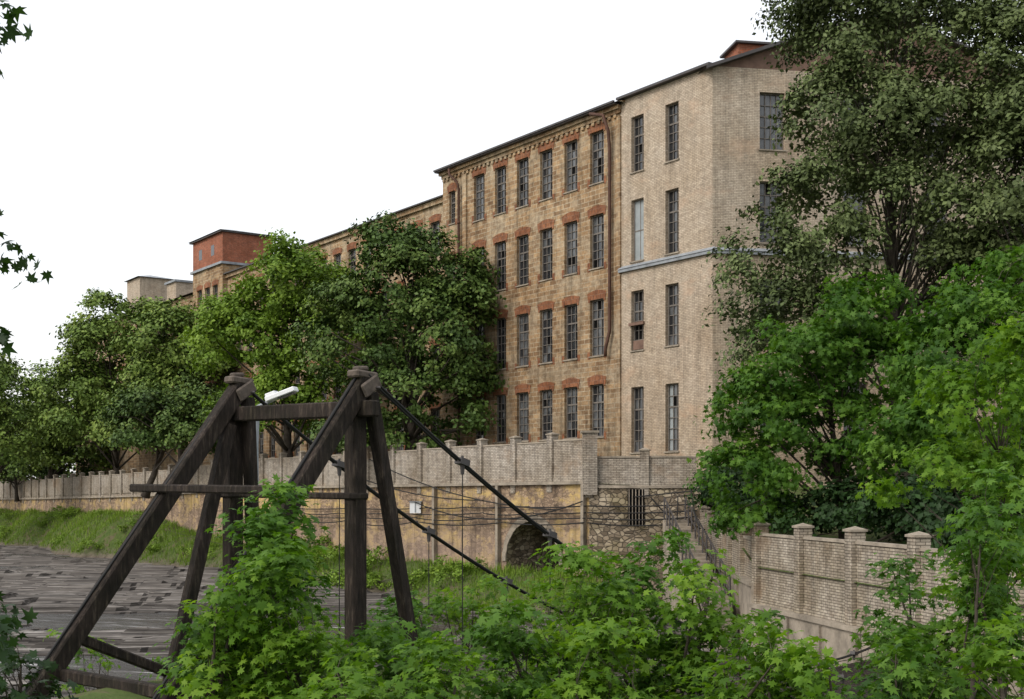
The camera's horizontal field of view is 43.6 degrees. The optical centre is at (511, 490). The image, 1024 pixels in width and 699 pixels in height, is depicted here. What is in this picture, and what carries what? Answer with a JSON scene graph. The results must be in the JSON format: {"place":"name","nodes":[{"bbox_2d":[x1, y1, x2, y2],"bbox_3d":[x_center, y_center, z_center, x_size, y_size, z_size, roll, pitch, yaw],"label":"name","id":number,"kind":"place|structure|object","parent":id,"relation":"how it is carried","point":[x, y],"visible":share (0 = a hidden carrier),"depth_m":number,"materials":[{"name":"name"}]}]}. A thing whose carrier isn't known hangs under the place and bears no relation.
{"place":"outdoors","nodes":[
{"label":"outdoors","id":0,"kind":"place"},
{"bbox_2d":[0,507,661,698],"bbox_3d":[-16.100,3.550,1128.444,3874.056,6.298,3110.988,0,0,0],"label":"ground","id":1,"kind":"structure","parent":0,"point":[106,693],"depth_m":91.56,"materials":[{"name":"green plant"}]},
{"bbox_2d":[0,0,52,664],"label":"overhanging maple tree","id":2,"kind":"object","parent":1,"relation":"on","point":[8,624],"visible":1,"depth_m":5.04,"materials":[{"name":"green plant"}]},
{"bbox_2d":[0,463,75,481],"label":"distant treeline","id":3,"kind":"object","parent":1,"relation":"on","point":[43,473],"depth_m":247.63,"materials":[{"name":"green plant"}]},
{"bbox_2d":[0,632,79,698],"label":"maple shrub","id":4,"kind":"object","parent":1,"relation":"on","point":[7,666],"visible":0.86,"depth_m":9.29,"materials":[{"name":"green plant"}]},
{"bbox_2d":[46,628,120,695],"bbox_3d":[-5.871,3.376,17.502,1.422,3.152,1.714,0,0,0],"label":"maple shrub","id":5,"kind":"object","parent":1,"relation":"on","point":[90,665],"visible":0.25,"depth_m":17.44,"materials":[{"name":"green plant"}]},
{"bbox_2d":[153,553,310,698],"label":"maple shrub","id":6,"kind":"object","parent":1,"relation":"on","point":[220,602],"visible":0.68,"depth_m":10.53,"materials":[{"name":"green plant"}]},
{"bbox_2d":[0,350,488,591],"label":"riverbank weeds","id":7,"kind":"object","parent":1,"relation":"on","point":[370,576],"visible":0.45,"depth_m":72.80,"materials":[{"name":"green plant"}]},
{"bbox_2d":[156,473,337,698],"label":"maple shrub","id":8,"kind":"object","parent":1,"relation":"on","point":[254,528],"visible":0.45,"depth_m":11.51,"materials":[{"name":"green plant"}]},
{"bbox_2d":[256,386,298,484],"bbox_3d":[-3.439,2.159,18.389,0.752,7.282,0.195,0,0,16],"label":"street lamp","id":9,"kind":"object","parent":1,"relation":"on","point":[271,397],"visible":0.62,"depth_m":18.32,"materials":[{"name":"metal"}]},
{"bbox_2d":[203,526,370,698],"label":"maple shrub","id":10,"kind":"object","parent":1,"relation":"on","point":[298,645],"visible":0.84,"depth_m":10.51,"materials":[{"name":"green plant"}]},
{"bbox_2d":[274,642,393,698],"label":"maple shrub","id":11,"kind":"object","parent":1,"relation":"on","point":[358,680],"visible":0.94,"depth_m":9.74,"materials":[{"name":"green plant"}]},
{"bbox_2d":[0,484,700,599],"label":"retaining wall","id":12,"kind":"structure","parent":1,"relation":"on","point":[526,541],"depth_m":64.70,"materials":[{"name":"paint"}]},
{"bbox_2d":[0,481,586,578],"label":"arch ring and coping","id":13,"kind":"object","parent":12,"relation":"on","point":[583,530],"visible":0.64,"depth_m":63.65,"materials":[{"name":"concrete"}]},
{"bbox_2d":[409,501,421,512],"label":"electrical cabinet","id":14,"kind":"object","parent":12,"relation":"attached to","point":[414,507],"visible":1,"depth_m":69.96,"materials":[{"name":"grey metal"}]},
{"bbox_2d":[300,459,700,528],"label":"wall cables","id":15,"kind":"object","parent":12,"relation":"attached to","point":[563,507],"depth_m":61.56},
{"bbox_2d":[0,545,745,698],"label":"river rock shelves","id":16,"kind":"object","parent":1,"relation":"on","point":[61,585],"visible":0.16,"depth_m":62.51,"materials":[{"name":"grey stone"}]},
{"bbox_2d":[855,313,1023,697],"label":"maple tree","id":17,"kind":"object","parent":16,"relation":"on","point":[957,383],"visible":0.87,"depth_m":19.78,"materials":[{"name":"green plant"}]},
{"bbox_2d":[330,587,449,678],"bbox_3d":[-1.549,1.908,16.884,1.435,1.300,2.158,0,0,14],"label":"maple shrub","id":18,"kind":"object","parent":1,"relation":"on","point":[387,602],"visible":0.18,"depth_m":16.84,"materials":[{"name":"green plant"}]},
{"bbox_2d":[333,612,465,698],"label":"maple shrub","id":19,"kind":"object","parent":1,"relation":"on","point":[383,641],"visible":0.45,"depth_m":11.16,"materials":[{"name":"green plant"}]},
{"bbox_2d":[366,623,508,698],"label":"maple shrub","id":20,"kind":"object","parent":1,"relation":"on","point":[451,658],"visible":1,"depth_m":9.80,"materials":[{"name":"green plant"}]},
{"bbox_2d":[411,574,523,685],"bbox_3d":[-0.686,2.425,19.126,2.115,2.355,1.946,0,0,0],"label":"maple shrub","id":21,"kind":"object","parent":1,"relation":"on","point":[454,613],"visible":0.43,"depth_m":19.00,"materials":[{"name":"green plant"}]},
{"bbox_2d":[22,366,948,698],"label":"suspension footbridge","id":22,"kind":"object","parent":1,"relation":"on","point":[352,414],"visible":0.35,"depth_m":15.30,"materials":[{"name":"wood"}]},
{"bbox_2d":[125,597,876,698],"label":"riverbank undergrowth","id":23,"kind":"object","parent":1,"relation":"on","point":[773,690],"visible":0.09,"depth_m":11.39,"materials":[{"name":"green plant"}]},
{"bbox_2d":[436,586,604,698],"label":"maple shrub","id":24,"kind":"object","parent":1,"relation":"on","point":[502,637],"visible":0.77,"depth_m":10.87,"materials":[{"name":"green plant"}]},
{"bbox_2d":[459,566,606,665],"bbox_3d":[0.578,3.519,22.292,2.994,4.410,1.756,0,0,0],"label":"maple shrub","id":25,"kind":"object","parent":1,"relation":"on","point":[560,585],"visible":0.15,"depth_m":22.19,"materials":[{"name":"green plant"}]},
{"bbox_2d":[506,541,667,698],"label":"maple shrub","id":26,"kind":"object","parent":1,"relation":"on","point":[584,560],"visible":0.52,"depth_m":11.98,"materials":[{"name":"green plant"}]},
{"bbox_2d":[522,616,681,698],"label":"maple shrub","id":27,"kind":"object","parent":1,"relation":"on","point":[606,638],"visible":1,"depth_m":10.57,"materials":[{"name":"green plant"}]},
{"bbox_2d":[571,526,729,698],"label":"maple shrub","id":28,"kind":"object","parent":1,"relation":"on","point":[646,576],"visible":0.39,"depth_m":12.56,"materials":[{"name":"green plant"}]},
{"bbox_2d":[663,497,731,648],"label":"river stairs","id":29,"kind":"structure","parent":1,"relation":"on","point":[699,554],"depth_m":50.22,"materials":[{"name":"concrete"}]},
{"bbox_2d":[633,548,781,698],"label":"maple shrub","id":30,"kind":"object","parent":1,"relation":"on","point":[709,630],"visible":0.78,"depth_m":11.94,"materials":[{"name":"green plant"}]},
{"bbox_2d":[709,559,753,657],"bbox_3d":[8.150,4.740,48.493,0.700,3.720,17.019,0,0,3],"label":"quay wall upstream","id":31,"kind":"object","parent":1,"relation":"on","point":[744,590],"visible":0.13,"depth_m":42.33,"materials":[{"name":"concrete"}]},
{"bbox_2d":[680,608,826,698],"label":"maple shrub","id":32,"kind":"object","parent":1,"relation":"on","point":[757,665],"visible":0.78,"depth_m":10.38,"materials":[{"name":"green plant"}]},
{"bbox_2d":[749,629,852,698],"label":"maple shrub","id":33,"kind":"object","parent":1,"relation":"on","point":[820,683],"visible":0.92,"depth_m":9.75,"materials":[{"name":"green plant"}]},
{"bbox_2d":[749,603,987,681],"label":"quay wall","id":34,"kind":"structure","parent":1,"relation":"on","point":[836,635],"depth_m":34.88,"materials":[{"name":"concrete"}]},
{"bbox_2d":[751,521,977,648],"bbox_3d":[8.953,2.296,33.744,0.505,2.721,13.279,0,0,-11],"label":"brick fence","id":35,"kind":"object","parent":34,"relation":"on","point":[800,551],"visible":0.7,"depth_m":34.51,"materials":[{"name":"brick"}]},
{"bbox_2d":[834,629,968,698],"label":"maple shrub","id":36,"kind":"object","parent":1,"relation":"on","point":[892,684],"visible":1,"depth_m":10.00,"materials":[{"name":"green plant"}]},
{"bbox_2d":[832,552,980,698],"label":"maple shrub","id":37,"kind":"object","parent":1,"relation":"on","point":[886,624],"visible":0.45,"depth_m":12.99,"materials":[{"name":"green plant"}]},
{"bbox_2d":[883,611,1023,698],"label":"maple shrub","id":38,"kind":"object","parent":1,"relation":"on","point":[993,656],"visible":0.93,"depth_m":9.90,"materials":[{"name":"green plant"}]},
{"bbox_2d":[902,526,1023,698],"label":"maple shrub","id":39,"kind":"object","parent":1,"relation":"on","point":[942,627],"visible":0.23,"depth_m":12.31,"materials":[{"name":"green plant"}]},
{"bbox_2d":[924,460,1023,698],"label":"maple shrub","id":40,"kind":"object","parent":1,"relation":"on","point":[973,542],"visible":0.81,"depth_m":11.52,"materials":[{"name":"green plant"}]},
{"bbox_2d":[988,663,1023,698],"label":"quay wall downstream","id":41,"kind":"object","parent":1,"relation":"on","point":[1016,688],"depth_m":26.52,"materials":[{"name":"concrete"}]},
{"bbox_2d":[982,541,1023,660],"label":"brick fence","id":42,"kind":"object","parent":41,"relation":"on","point":[1021,594],"depth_m":26.66,"materials":[{"name":"brick"}]},
{"bbox_2d":[0,554,766,690],"bbox_3d":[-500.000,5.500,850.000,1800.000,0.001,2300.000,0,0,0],"label":"river water","id":43,"kind":"structure","parent":0,"point":[53,622],"depth_m":51.69,"materials":[{"name":"grey liquid"}]},
{"bbox_2d":[0,0,1023,481],"label":"sky","id":44,"kind":"structure","parent":0,"point":[133,133],"materials":[{"name":"white"}]},
{"bbox_2d":[58,483,1018,605],"bbox_3d":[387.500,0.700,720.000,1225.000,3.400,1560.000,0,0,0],"label":"factory yard ground","id":45,"kind":"structure","parent":0,"point":[835,535],"depth_m":44.13,"materials":[{"name":"soil"}]},
{"bbox_2d":[0,352,52,500],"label":"broadleaf tree","id":46,"kind":"object","parent":45,"relation":"on","point":[12,413],"visible":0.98,"depth_m":119.31,"materials":[{"name":"green plant"}]},
{"bbox_2d":[0,440,95,501],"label":"broadleaf tree","id":47,"kind":"object","parent":45,"relation":"on","point":[11,475],"visible":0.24,"depth_m":137.21,"materials":[{"name":"green plant"}]},
{"bbox_2d":[0,359,112,478],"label":"broadleaf tree","id":48,"kind":"object","parent":45,"relation":"on","point":[96,457],"visible":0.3,"depth_m":130.09,"materials":[{"name":"green plant"}]},
{"bbox_2d":[29,287,172,473],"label":"broadleaf tree","id":49,"kind":"object","parent":45,"relation":"on","point":[95,380],"visible":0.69,"depth_m":118.27,"materials":[{"name":"green plant"}]},
{"bbox_2d":[76,275,192,475],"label":"distant factory block","id":50,"kind":"structure","parent":45,"relation":"on","point":[151,286],"depth_m":129.07,"materials":[{"name":"beige brick"}]},
{"bbox_2d":[90,376,226,498],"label":"broadleaf tree","id":51,"kind":"object","parent":45,"relation":"on","point":[165,424],"visible":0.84,"depth_m":95.73,"materials":[{"name":"green plant"}]},
{"bbox_2d":[97,295,240,463],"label":"broadleaf tree","id":52,"kind":"object","parent":45,"relation":"on","point":[162,365],"visible":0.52,"depth_m":104.17,"materials":[{"name":"green plant"}]},
{"bbox_2d":[189,229,272,464],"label":"stair tower","id":53,"kind":"structure","parent":45,"relation":"on","point":[217,254],"depth_m":109.94,"materials":[{"name":"red brick"}]},
{"bbox_2d":[199,285,217,388],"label":"windows","id":54,"kind":"structure","parent":53,"relation":"in","point":[216,287],"depth_m":111.40,"materials":[{"name":"grey glass"}]},
{"bbox_2d":[178,226,380,457],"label":"broadleaf tree","id":55,"kind":"object","parent":45,"relation":"on","point":[233,319],"visible":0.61,"depth_m":84.34,"materials":[{"name":"green plant"}]},
{"bbox_2d":[0,432,581,502],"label":"brick fence","id":56,"kind":"object","parent":45,"relation":"on","point":[552,458],"visible":0.71,"depth_m":70.20,"materials":[{"name":"brick"}]},
{"bbox_2d":[223,195,442,458],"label":"long mill wing","id":57,"kind":"structure","parent":45,"relation":"on","point":[339,250],"depth_m":90.76,"materials":[{"name":"beige brick"}]},
{"bbox_2d":[238,222,439,456],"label":"windows","id":58,"kind":"structure","parent":57,"relation":"in","point":[435,225],"depth_m":92.49,"materials":[{"name":"grey glass"}]},
{"bbox_2d":[284,209,508,454],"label":"broadleaf tree","id":59,"kind":"object","parent":45,"relation":"on","point":[407,375],"visible":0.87,"depth_m":73.64,"materials":[{"name":"green plant"}]},
{"bbox_2d":[433,100,620,455],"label":"cornice and gutter","id":60,"kind":"structure","parent":45,"relation":"on","point":[566,126],"depth_m":68.70,"materials":[{"name":"beige stone"}]},
{"bbox_2d":[448,112,610,444],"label":"downpipes","id":61,"kind":"object","parent":60,"relation":"attached to","point":[609,224],"visible":0.6,"depth_m":65.82,"materials":[{"name":"metal"}]},
{"bbox_2d":[443,113,620,455],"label":"river front wall","id":62,"kind":"structure","parent":45,"relation":"on","point":[584,283],"depth_m":70.24,"materials":[{"name":"beige brick"}]},
{"bbox_2d":[447,121,606,444],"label":"river front window trim","id":63,"kind":"structure","parent":62,"relation":"attached to","point":[571,216],"depth_m":70.72,"materials":[{"name":"red brick"}]},
{"bbox_2d":[451,131,603,442],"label":"river front windows","id":64,"kind":"structure","parent":62,"relation":"in","point":[597,261],"depth_m":70.97,"materials":[{"name":"grey glass"}]},
{"bbox_2d":[580,430,598,494],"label":"fence corner pillar","id":65,"kind":"structure","parent":45,"relation":"on","point":[589,458],"depth_m":57.75,"materials":[{"name":"brick"}]},
{"bbox_2d":[585,448,695,496],"bbox_3d":[5.764,-0.802,57.692,5.042,2.244,0.482,0,0,12],"label":"brick fence","id":66,"kind":"object","parent":45,"relation":"on","point":[644,468],"visible":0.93,"depth_m":57.49,"materials":[{"name":"brick"}]},
{"bbox_2d":[699,505,751,578],"bbox_3d":[8.158,2.302,48.713,0.486,3.275,17.059,0,0,3],"label":"brick fence","id":67,"kind":"object","parent":45,"relation":"on","point":[739,560],"visible":0.25,"depth_m":46.60,"materials":[{"name":"brick"}]},
{"bbox_2d":[682,269,943,539],"bbox_3d":[10.031,-2.451,41.061,9.282,9.336,5.713,0,0,0],"label":"maple tree","id":68,"kind":"object","parent":45,"relation":"on","point":[841,353],"visible":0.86,"depth_m":40.23,"materials":[{"name":"green plant"}]},
{"bbox_2d":[616,16,1023,510],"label":"cream brick end block","id":69,"kind":"structure","parent":45,"relation":"on","point":[697,152],"depth_m":61.39,"materials":[{"name":"beige brick"}]},
{"bbox_2d":[628,102,678,452],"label":"river face windows","id":70,"kind":"structure","parent":69,"relation":"in","point":[673,110],"depth_m":62.76,"materials":[{"name":"grey glass"}]},
{"bbox_2d":[760,93,1023,443],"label":"end face windows","id":71,"kind":"structure","parent":69,"relation":"in","point":[767,101],"depth_m":60.76,"materials":[{"name":"grey glass"}]},
{"bbox_2d":[684,428,1023,549],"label":"yard shrubs","id":72,"kind":"object","parent":45,"relation":"on","point":[930,515],"visible":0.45,"depth_m":38.52,"materials":[{"name":"green plant"}]},
{"bbox_2d":[701,0,1023,509],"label":"linden tree","id":73,"kind":"object","parent":45,"relation":"on","point":[904,100],"visible":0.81,"depth_m":45.38,"materials":[{"name":"green plant"}]},
{"bbox_2d":[834,244,1023,548],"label":"maple tree","id":74,"kind":"object","parent":45,"relation":"on","point":[995,301],"visible":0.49,"depth_m":36.84,"materials":[{"name":"green plant"}]},
{"bbox_2d":[908,0,1023,368],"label":"linden tree","id":75,"kind":"object","parent":45,"relation":"on","point":[998,205],"visible":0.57,"depth_m":43.48,"materials":[{"name":"green plant"}]}
]}

